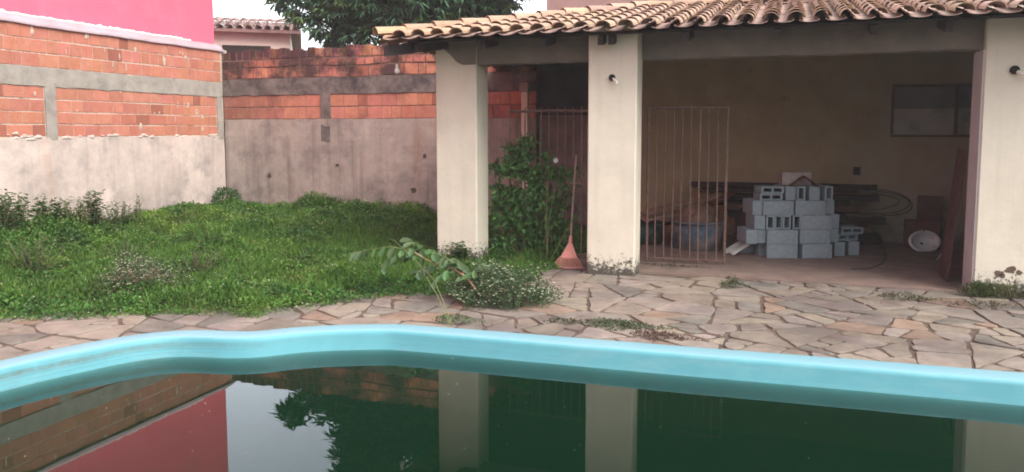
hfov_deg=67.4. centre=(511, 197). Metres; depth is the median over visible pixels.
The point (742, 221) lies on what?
timber board
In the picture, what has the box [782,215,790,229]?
concrete block
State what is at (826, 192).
concrete block
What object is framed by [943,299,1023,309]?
creeping weed
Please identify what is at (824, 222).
concrete block
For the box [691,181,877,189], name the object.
timber board
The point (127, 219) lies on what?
weed
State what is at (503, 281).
flowering bush
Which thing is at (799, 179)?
roof tile piece
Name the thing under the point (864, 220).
timber board
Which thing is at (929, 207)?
clay slab
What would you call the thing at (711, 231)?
plastic tub
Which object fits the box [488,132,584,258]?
climbing vine
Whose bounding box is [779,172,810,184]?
dusty block
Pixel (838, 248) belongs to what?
concrete block
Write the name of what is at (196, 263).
weed
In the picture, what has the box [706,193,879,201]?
timber board
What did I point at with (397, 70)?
light bulb
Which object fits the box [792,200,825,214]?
concrete block
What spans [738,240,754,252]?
concrete block
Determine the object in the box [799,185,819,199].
concrete block
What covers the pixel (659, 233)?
plastic tub
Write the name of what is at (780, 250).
concrete block
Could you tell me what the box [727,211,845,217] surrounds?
timber board
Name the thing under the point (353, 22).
mango tree
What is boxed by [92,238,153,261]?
weed
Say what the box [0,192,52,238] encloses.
weed
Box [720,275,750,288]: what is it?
creeping weed
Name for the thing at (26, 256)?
weed
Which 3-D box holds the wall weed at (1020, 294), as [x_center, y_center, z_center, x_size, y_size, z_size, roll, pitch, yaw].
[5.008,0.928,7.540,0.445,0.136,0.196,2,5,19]
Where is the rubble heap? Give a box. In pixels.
[674,203,720,221]
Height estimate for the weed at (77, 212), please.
0.772 m
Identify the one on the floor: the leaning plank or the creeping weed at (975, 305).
the leaning plank
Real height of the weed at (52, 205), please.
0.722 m
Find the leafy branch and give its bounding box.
[349,237,486,292]
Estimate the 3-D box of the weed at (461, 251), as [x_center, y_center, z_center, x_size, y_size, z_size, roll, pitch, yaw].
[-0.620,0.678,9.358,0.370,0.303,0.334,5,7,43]
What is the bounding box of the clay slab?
[916,195,942,245]
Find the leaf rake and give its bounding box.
[551,155,583,269]
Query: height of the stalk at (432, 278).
0.633 m
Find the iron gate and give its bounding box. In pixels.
[645,106,729,263]
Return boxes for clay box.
[903,219,941,248]
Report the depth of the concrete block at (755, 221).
9.91 m
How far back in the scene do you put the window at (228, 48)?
19.94 m
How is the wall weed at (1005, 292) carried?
on the paving
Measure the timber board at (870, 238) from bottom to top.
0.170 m
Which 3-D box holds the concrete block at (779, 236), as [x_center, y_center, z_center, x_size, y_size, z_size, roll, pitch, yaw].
[3.479,0.496,9.931,0.390,0.183,0.140,0,5,4]
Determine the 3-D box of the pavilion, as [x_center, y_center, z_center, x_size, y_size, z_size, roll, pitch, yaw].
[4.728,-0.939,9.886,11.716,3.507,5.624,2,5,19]
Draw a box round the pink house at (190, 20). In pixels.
[0,0,213,43]
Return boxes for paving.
[0,268,1023,372]
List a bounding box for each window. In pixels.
[222,45,270,52]
[890,84,971,136]
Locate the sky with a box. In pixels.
[213,0,546,49]
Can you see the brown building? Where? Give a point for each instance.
(555, 4)
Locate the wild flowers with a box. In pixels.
[5,200,568,316]
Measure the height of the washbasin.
0.295 m
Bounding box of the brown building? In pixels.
[547,0,907,12]
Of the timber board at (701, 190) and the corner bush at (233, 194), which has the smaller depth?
the timber board at (701, 190)
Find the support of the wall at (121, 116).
on the ground
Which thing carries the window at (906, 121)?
in the pavilion
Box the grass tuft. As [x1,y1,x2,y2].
[293,193,347,208]
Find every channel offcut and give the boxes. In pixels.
[726,241,740,253]
[730,243,750,254]
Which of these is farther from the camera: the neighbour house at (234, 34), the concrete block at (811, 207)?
the neighbour house at (234, 34)
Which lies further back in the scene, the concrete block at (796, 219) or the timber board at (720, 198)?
the timber board at (720, 198)
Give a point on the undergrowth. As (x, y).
(292, 303)
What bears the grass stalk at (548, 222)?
on the floor
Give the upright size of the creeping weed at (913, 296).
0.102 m
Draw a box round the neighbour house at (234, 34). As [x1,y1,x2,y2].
[213,16,301,52]
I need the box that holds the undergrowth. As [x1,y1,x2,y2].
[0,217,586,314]
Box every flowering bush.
[91,250,201,296]
[443,257,565,310]
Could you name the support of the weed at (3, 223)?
on the undergrowth
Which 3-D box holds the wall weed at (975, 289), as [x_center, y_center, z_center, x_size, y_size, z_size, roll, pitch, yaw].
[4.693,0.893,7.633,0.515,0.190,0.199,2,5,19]
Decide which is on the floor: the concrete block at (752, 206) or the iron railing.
the iron railing
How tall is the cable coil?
0.425 m
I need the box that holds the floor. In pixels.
[511,232,966,292]
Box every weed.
[0,189,27,239]
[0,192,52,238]
[0,233,69,275]
[29,199,62,230]
[53,196,94,231]
[81,189,105,235]
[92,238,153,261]
[100,201,138,227]
[134,194,142,227]
[170,248,222,275]
[174,206,198,223]
[432,313,491,323]
[443,241,473,261]
[543,317,612,324]
[585,317,675,330]
[630,329,709,340]
[641,263,709,267]
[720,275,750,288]
[877,291,941,301]
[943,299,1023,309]
[956,279,1012,297]
[982,280,1021,298]
[1007,289,1023,299]
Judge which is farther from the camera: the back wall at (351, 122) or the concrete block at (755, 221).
the back wall at (351, 122)
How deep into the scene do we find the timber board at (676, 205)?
11.33 m
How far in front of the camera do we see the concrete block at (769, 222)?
9.89 m
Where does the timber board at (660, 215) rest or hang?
on the timber board
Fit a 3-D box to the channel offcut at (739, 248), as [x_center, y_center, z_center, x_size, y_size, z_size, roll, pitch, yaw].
[3.055,0.647,10.194,0.311,0.212,0.090,-1,5,-6]
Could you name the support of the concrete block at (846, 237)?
on the concrete block at (852, 247)
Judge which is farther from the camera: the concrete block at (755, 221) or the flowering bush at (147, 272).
the concrete block at (755, 221)
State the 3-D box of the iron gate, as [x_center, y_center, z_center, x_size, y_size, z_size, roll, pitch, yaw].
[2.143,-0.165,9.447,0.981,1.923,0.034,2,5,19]
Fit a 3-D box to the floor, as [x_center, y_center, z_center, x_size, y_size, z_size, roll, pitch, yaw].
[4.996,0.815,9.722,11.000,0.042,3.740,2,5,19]
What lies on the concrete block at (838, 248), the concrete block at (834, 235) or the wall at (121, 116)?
the concrete block at (834, 235)
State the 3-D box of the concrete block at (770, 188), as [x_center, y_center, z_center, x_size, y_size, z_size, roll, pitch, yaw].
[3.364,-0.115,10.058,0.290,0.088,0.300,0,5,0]
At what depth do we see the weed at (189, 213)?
11.96 m
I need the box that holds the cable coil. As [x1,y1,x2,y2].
[818,183,912,215]
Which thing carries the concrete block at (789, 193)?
on the concrete block
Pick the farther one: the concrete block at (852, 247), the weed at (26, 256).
the concrete block at (852, 247)
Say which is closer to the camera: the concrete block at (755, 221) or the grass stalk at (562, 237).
the grass stalk at (562, 237)
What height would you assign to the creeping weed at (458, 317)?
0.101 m
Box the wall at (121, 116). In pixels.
[0,12,225,224]
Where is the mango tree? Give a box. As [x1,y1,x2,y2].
[262,0,529,47]
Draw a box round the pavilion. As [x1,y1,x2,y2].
[373,0,1023,297]
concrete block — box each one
[737,226,756,243]
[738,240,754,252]
[743,198,761,214]
[746,213,764,228]
[753,192,782,200]
[754,185,783,192]
[754,243,763,255]
[756,229,765,242]
[762,200,793,214]
[764,243,797,257]
[765,215,774,229]
[766,229,797,243]
[774,184,795,199]
[774,215,782,228]
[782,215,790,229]
[791,215,800,228]
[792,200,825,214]
[794,185,805,200]
[797,229,830,243]
[798,243,831,258]
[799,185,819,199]
[801,214,831,229]
[812,184,832,200]
[824,200,834,213]
[829,213,838,227]
[830,228,837,241]
[830,241,844,255]
[838,225,862,233]
[838,233,857,240]
[842,240,858,254]
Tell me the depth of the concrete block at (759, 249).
10.09 m
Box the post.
[519,82,531,210]
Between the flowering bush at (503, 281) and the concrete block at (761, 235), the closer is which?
the flowering bush at (503, 281)
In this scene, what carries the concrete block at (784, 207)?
on the concrete block at (778, 225)
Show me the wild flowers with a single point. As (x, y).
(228, 266)
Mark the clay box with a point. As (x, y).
(911, 226)
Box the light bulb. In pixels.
[395,55,399,73]
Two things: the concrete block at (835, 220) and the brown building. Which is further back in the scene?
the brown building
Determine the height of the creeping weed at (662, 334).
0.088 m
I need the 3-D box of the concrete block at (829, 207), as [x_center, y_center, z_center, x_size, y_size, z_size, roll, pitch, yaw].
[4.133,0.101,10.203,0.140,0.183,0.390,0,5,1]
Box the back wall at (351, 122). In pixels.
[222,43,538,219]
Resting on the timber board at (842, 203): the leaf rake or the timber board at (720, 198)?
the timber board at (720, 198)
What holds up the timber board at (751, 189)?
on the timber board at (839, 197)
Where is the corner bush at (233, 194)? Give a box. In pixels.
[211,186,241,202]
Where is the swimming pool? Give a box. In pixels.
[0,324,1023,471]
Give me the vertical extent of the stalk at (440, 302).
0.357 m
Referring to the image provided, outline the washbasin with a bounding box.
[908,230,940,250]
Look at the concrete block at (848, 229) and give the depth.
10.17 m
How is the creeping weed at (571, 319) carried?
on the paving
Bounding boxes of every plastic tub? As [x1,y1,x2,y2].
[640,219,666,244]
[669,218,723,250]
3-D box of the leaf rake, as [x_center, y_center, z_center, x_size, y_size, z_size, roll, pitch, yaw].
[0.652,0.154,9.434,0.382,1.348,0.729,0,5,-3]
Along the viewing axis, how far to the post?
12.73 m
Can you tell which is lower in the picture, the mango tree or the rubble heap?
the rubble heap
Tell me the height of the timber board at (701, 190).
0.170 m
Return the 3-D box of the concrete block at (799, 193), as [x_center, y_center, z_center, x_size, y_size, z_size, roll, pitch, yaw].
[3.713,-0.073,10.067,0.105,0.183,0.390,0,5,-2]
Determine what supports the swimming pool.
in the paving
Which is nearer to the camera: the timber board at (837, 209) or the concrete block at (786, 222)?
the concrete block at (786, 222)
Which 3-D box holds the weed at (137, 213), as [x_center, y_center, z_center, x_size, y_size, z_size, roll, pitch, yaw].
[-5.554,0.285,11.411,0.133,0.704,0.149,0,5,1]
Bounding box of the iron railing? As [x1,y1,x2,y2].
[509,107,587,256]
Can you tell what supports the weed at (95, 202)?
on the undergrowth
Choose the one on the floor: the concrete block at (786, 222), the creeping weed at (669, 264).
the creeping weed at (669, 264)
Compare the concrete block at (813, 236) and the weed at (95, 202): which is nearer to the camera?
the concrete block at (813, 236)
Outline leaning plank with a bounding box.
[939,148,967,281]
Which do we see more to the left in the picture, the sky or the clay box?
the sky
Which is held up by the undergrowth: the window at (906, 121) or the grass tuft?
the grass tuft
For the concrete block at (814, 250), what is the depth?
9.88 m
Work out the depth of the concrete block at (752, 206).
9.95 m
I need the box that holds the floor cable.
[851,234,886,269]
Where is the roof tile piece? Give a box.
[788,176,819,186]
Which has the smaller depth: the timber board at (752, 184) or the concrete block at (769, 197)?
the concrete block at (769, 197)
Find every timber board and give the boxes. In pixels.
[640,193,722,215]
[641,204,710,221]
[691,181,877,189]
[692,185,711,194]
[700,187,858,192]
[705,191,735,205]
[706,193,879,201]
[718,200,851,205]
[723,204,860,212]
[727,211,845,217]
[733,212,745,241]
[735,216,885,224]
[735,224,869,232]
[856,232,880,243]
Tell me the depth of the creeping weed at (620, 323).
6.46 m
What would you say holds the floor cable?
on the floor
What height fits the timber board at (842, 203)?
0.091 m
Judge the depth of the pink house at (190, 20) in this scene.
13.16 m
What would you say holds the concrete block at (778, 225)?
on the concrete block
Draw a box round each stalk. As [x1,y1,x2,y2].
[388,238,451,324]
[426,277,450,325]
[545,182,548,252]
[546,187,554,260]
[550,216,575,260]
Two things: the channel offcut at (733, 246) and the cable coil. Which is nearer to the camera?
the channel offcut at (733, 246)

